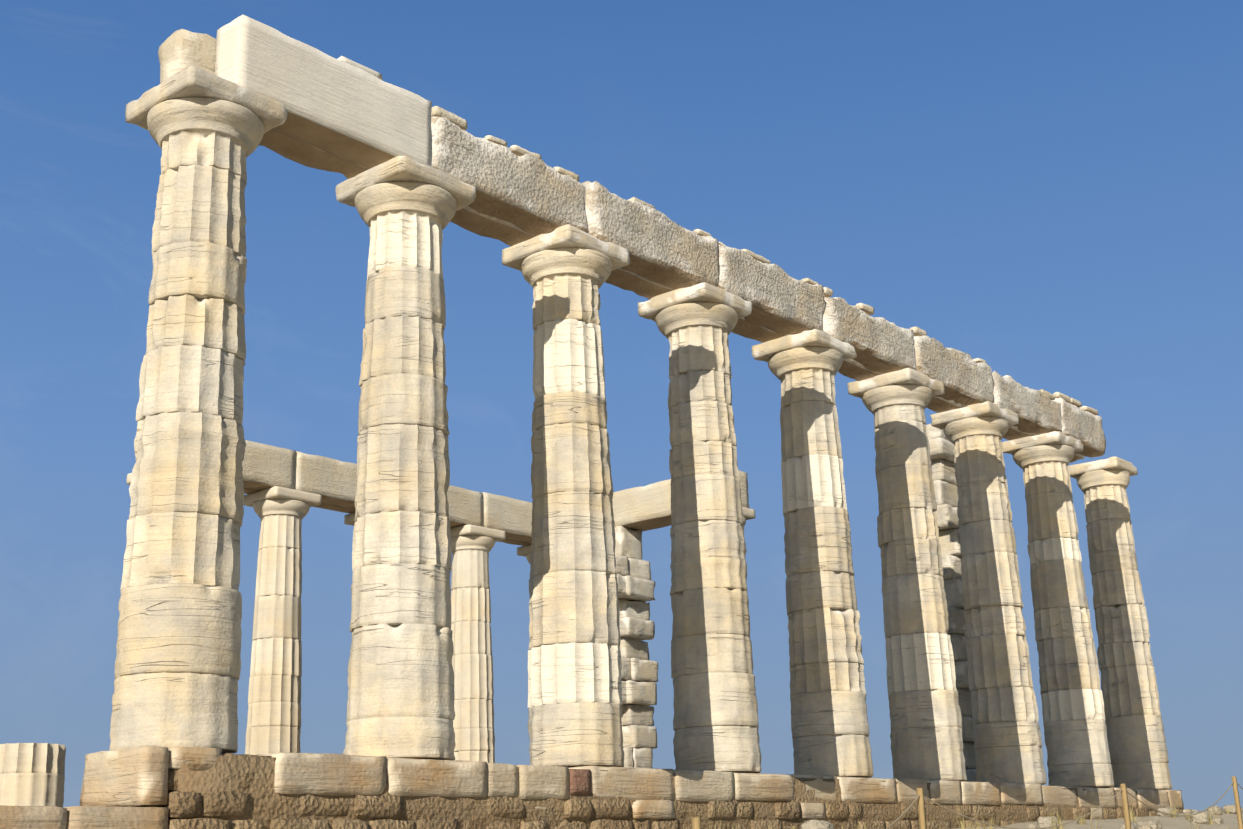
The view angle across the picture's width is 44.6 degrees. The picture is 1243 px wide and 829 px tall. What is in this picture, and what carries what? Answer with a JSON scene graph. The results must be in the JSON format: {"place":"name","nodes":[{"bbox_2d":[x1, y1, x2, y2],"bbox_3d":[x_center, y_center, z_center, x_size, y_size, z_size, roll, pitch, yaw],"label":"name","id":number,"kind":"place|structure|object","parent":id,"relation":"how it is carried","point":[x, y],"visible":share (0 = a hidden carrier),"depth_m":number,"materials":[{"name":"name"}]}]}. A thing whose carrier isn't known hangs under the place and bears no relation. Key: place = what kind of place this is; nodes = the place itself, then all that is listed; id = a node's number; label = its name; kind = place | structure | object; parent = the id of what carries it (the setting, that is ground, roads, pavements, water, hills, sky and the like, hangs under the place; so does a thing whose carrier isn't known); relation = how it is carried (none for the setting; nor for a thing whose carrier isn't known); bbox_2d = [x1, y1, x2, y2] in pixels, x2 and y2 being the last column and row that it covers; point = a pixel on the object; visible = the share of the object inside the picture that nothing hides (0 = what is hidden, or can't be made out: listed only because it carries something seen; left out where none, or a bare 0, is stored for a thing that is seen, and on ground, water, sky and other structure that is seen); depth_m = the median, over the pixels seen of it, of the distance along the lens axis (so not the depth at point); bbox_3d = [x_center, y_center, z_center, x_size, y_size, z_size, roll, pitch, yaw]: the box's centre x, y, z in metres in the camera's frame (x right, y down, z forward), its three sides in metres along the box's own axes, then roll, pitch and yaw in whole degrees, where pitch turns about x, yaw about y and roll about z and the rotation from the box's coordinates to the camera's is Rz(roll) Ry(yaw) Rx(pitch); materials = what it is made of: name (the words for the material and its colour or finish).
{"place":"outdoors","nodes":[
{"label":"outdoors","id":0,"kind":"place"},
{"bbox_2d":[0,0,1242,810],"label":"sky","id":1,"kind":"structure","parent":0,"point":[1050,192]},
{"bbox_2d":[701,800,1236,828],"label":"dry grass","id":2,"kind":"structure","parent":0,"point":[1082,821],"depth_m":21.05,"materials":[{"name":"beige plant"}]},
{"bbox_2d":[954,808,1242,828],"bbox_3d":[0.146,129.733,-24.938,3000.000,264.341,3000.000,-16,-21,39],"label":"ground","id":3,"kind":"structure","parent":0,"point":[1182,822],"depth_m":23.63,"materials":[{"name":"beige soil"}]},
{"bbox_2d":[0,746,1197,828],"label":"foundation wall","id":4,"kind":"structure","parent":3,"relation":"on","point":[150,787],"depth_m":14.68,"materials":[{"name":"stone"}]},
{"bbox_2d":[109,65,287,753],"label":"column","id":5,"kind":"structure","parent":4,"relation":"on","point":[177,666],"depth_m":13.29,"materials":[{"name":"stone"}]},
{"bbox_2d":[335,155,475,759],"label":"column","id":6,"kind":"structure","parent":4,"relation":"on","point":[401,698],"depth_m":15.13,"materials":[{"name":"stone"}]},
{"bbox_2d":[502,224,629,766],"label":"column","id":7,"kind":"structure","parent":4,"relation":"on","point":[574,689],"depth_m":16.97,"materials":[{"name":"stone"}]},
{"bbox_2d":[638,282,761,772],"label":"column","id":8,"kind":"structure","parent":4,"relation":"on","point":[715,720],"depth_m":18.80,"materials":[{"name":"stone"}]},
{"bbox_2d":[752,329,872,777],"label":"column","id":9,"kind":"structure","parent":4,"relation":"on","point":[829,724],"depth_m":20.64,"materials":[{"name":"stone"}]},
{"bbox_2d":[847,368,966,780],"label":"column","id":10,"kind":"structure","parent":4,"relation":"on","point":[926,726],"depth_m":22.50,"materials":[{"name":"stone"}]},
{"bbox_2d":[930,401,1046,784],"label":"column","id":11,"kind":"structure","parent":4,"relation":"on","point":[1008,745],"depth_m":24.33,"materials":[{"name":"stone"}]},
{"bbox_2d":[1001,431,1113,787],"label":"column","id":12,"kind":"structure","parent":4,"relation":"on","point":[1075,735],"depth_m":26.18,"materials":[{"name":"stone"}]},
{"bbox_2d":[158,15,1105,462],"bbox_3d":[2.322,-1.518,21.716,0.930,0.918,19.893,-16,-21,39],"label":"architrave","id":13,"kind":"object","parent":12,"relation":"on","point":[348,119],"visible":0.79,"depth_m":17.68,"materials":[{"name":"stone"}]},
{"bbox_2d":[1068,456,1171,789],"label":"column","id":14,"kind":"structure","parent":4,"relation":"on","point":[1137,746],"depth_m":28.03,"materials":[{"name":"stone"}]},
{"bbox_2d":[800,819,833,828],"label":"stone","id":15,"kind":"object","parent":3,"relation":"on","point":[815,824],"visible":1,"depth_m":17.90,"materials":[{"name":"beige stone"}]},
{"bbox_2d":[691,776,1242,828],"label":"rope fence","id":16,"kind":"object","parent":3,"relation":"on","point":[696,822],"visible":1,"depth_m":16.71,"materials":[{"name":"brown fabric"}]},
{"bbox_2d":[1028,824,1039,827],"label":"stone","id":17,"kind":"object","parent":3,"relation":"on","point":[1033,826],"visible":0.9,"depth_m":21.05,"materials":[{"name":"beige stone"}]},
{"bbox_2d":[1037,816,1058,827],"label":"stone","id":18,"kind":"object","parent":3,"relation":"on","point":[1042,822],"visible":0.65,"depth_m":21.57,"materials":[{"name":"beige stone"}]},
{"bbox_2d":[1120,823,1137,828],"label":"stone","id":19,"kind":"object","parent":3,"relation":"on","point":[1133,826],"visible":0.62,"depth_m":21.51,"materials":[{"name":"beige stone"}]},
{"bbox_2d":[1137,824,1153,828],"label":"stone","id":20,"kind":"object","parent":3,"relation":"on","point":[1144,826],"visible":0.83,"depth_m":21.44,"materials":[{"name":"beige stone"}]},
{"bbox_2d":[1136,819,1162,828],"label":"stone","id":21,"kind":"object","parent":3,"relation":"on","point":[1155,824],"visible":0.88,"depth_m":21.62,"materials":[{"name":"beige stone"}]},
{"bbox_2d":[1157,807,1177,816],"bbox_3d":[9.255,6.755,25.735,0.270,0.195,0.410,-16,-21,39],"label":"stone","id":22,"kind":"object","parent":3,"relation":"on","point":[1165,809],"visible":0.56,"depth_m":25.60,"materials":[{"name":"beige stone"}]},
{"bbox_2d":[1189,811,1212,823],"bbox_3d":[9.278,6.471,24.299,0.303,0.244,0.310,-16,-21,39],"label":"stone","id":23,"kind":"object","parent":3,"relation":"on","point":[1200,817],"visible":0.69,"depth_m":24.20,"materials":[{"name":"beige stone"}]},
{"bbox_2d":[1207,806,1221,814],"bbox_3d":[10.306,6.897,26.362,0.240,0.180,0.244,-16,-21,39],"label":"stone","id":24,"kind":"object","parent":3,"relation":"on","point":[1215,810],"visible":0.67,"depth_m":26.27,"materials":[{"name":"beige stone"}]},
{"bbox_2d":[1212,817,1223,823],"bbox_3d":[9.648,6.581,24.549,0.155,0.120,0.222,-16,-21,39],"label":"stone","id":25,"kind":"object","parent":3,"relation":"on","point":[1217,820],"visible":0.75,"depth_m":24.48,"materials":[{"name":"beige stone"}]},
{"bbox_2d":[1222,805,1242,813],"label":"stone","id":26,"kind":"object","parent":3,"relation":"on","point":[1233,810],"visible":0.54,"depth_m":26.85,"materials":[{"name":"beige stone"}]},
{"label":"temple floor","id":27,"kind":"structure","parent":3,"relation":"on","visible":0},
{"bbox_2d":[0,743,65,807],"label":"column stump","id":28,"kind":"object","parent":27,"relation":"on","point":[31,774],"visible":0.71,"depth_m":22.21,"materials":[{"name":"stone"}]},
{"bbox_2d":[126,473,131,484],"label":"column","id":29,"kind":"structure","parent":27,"relation":"on","point":[129,478],"depth_m":27.61,"materials":[{"name":"stone"}]},
{"bbox_2d":[243,486,321,754],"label":"column","id":30,"kind":"structure","parent":27,"relation":"on","point":[274,711],"depth_m":28.54,"materials":[{"name":"stone"}]},
{"bbox_2d":[344,512,354,525],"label":"column","id":31,"kind":"structure","parent":27,"relation":"on","point":[349,519],"depth_m":31.25,"materials":[{"name":"stone"}]},
{"bbox_2d":[450,524,505,762],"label":"column","id":32,"kind":"structure","parent":27,"relation":"on","point":[472,658],"depth_m":32.24,"materials":[{"name":"stone"}]},
{"bbox_2d":[517,544,531,764],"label":"column","id":33,"kind":"structure","parent":27,"relation":"on","point":[525,551],"depth_m":34.87,"materials":[{"name":"stone"}]},
{"bbox_2d":[615,526,657,767],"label":"stone pillar","id":34,"kind":"structure","parent":27,"relation":"on","point":[639,667],"depth_m":32.52,"materials":[{"name":"stone"}]},
{"bbox_2d":[742,507,754,526],"bbox_3d":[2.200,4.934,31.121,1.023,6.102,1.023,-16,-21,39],"label":"column capital","id":35,"kind":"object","parent":27,"relation":"on","point":[748,514],"depth_m":31.82,"materials":[{"name":"stone"}]},
{"bbox_2d":[242,440,749,545],"bbox_3d":[-3.048,1.165,30.048,5.891,0.832,10.828,-16,-21,39],"label":"architrave","id":36,"kind":"object","parent":35,"relation":"on","point":[332,482],"visible":0.29,"depth_m":32.42,"materials":[{"name":"beige stone"}]},
{"bbox_2d":[926,424,976,781],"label":"stone pillar","id":37,"kind":"structure","parent":27,"relation":"on","point":[942,454],"depth_m":27.85,"materials":[{"name":"stone"}]}
]}

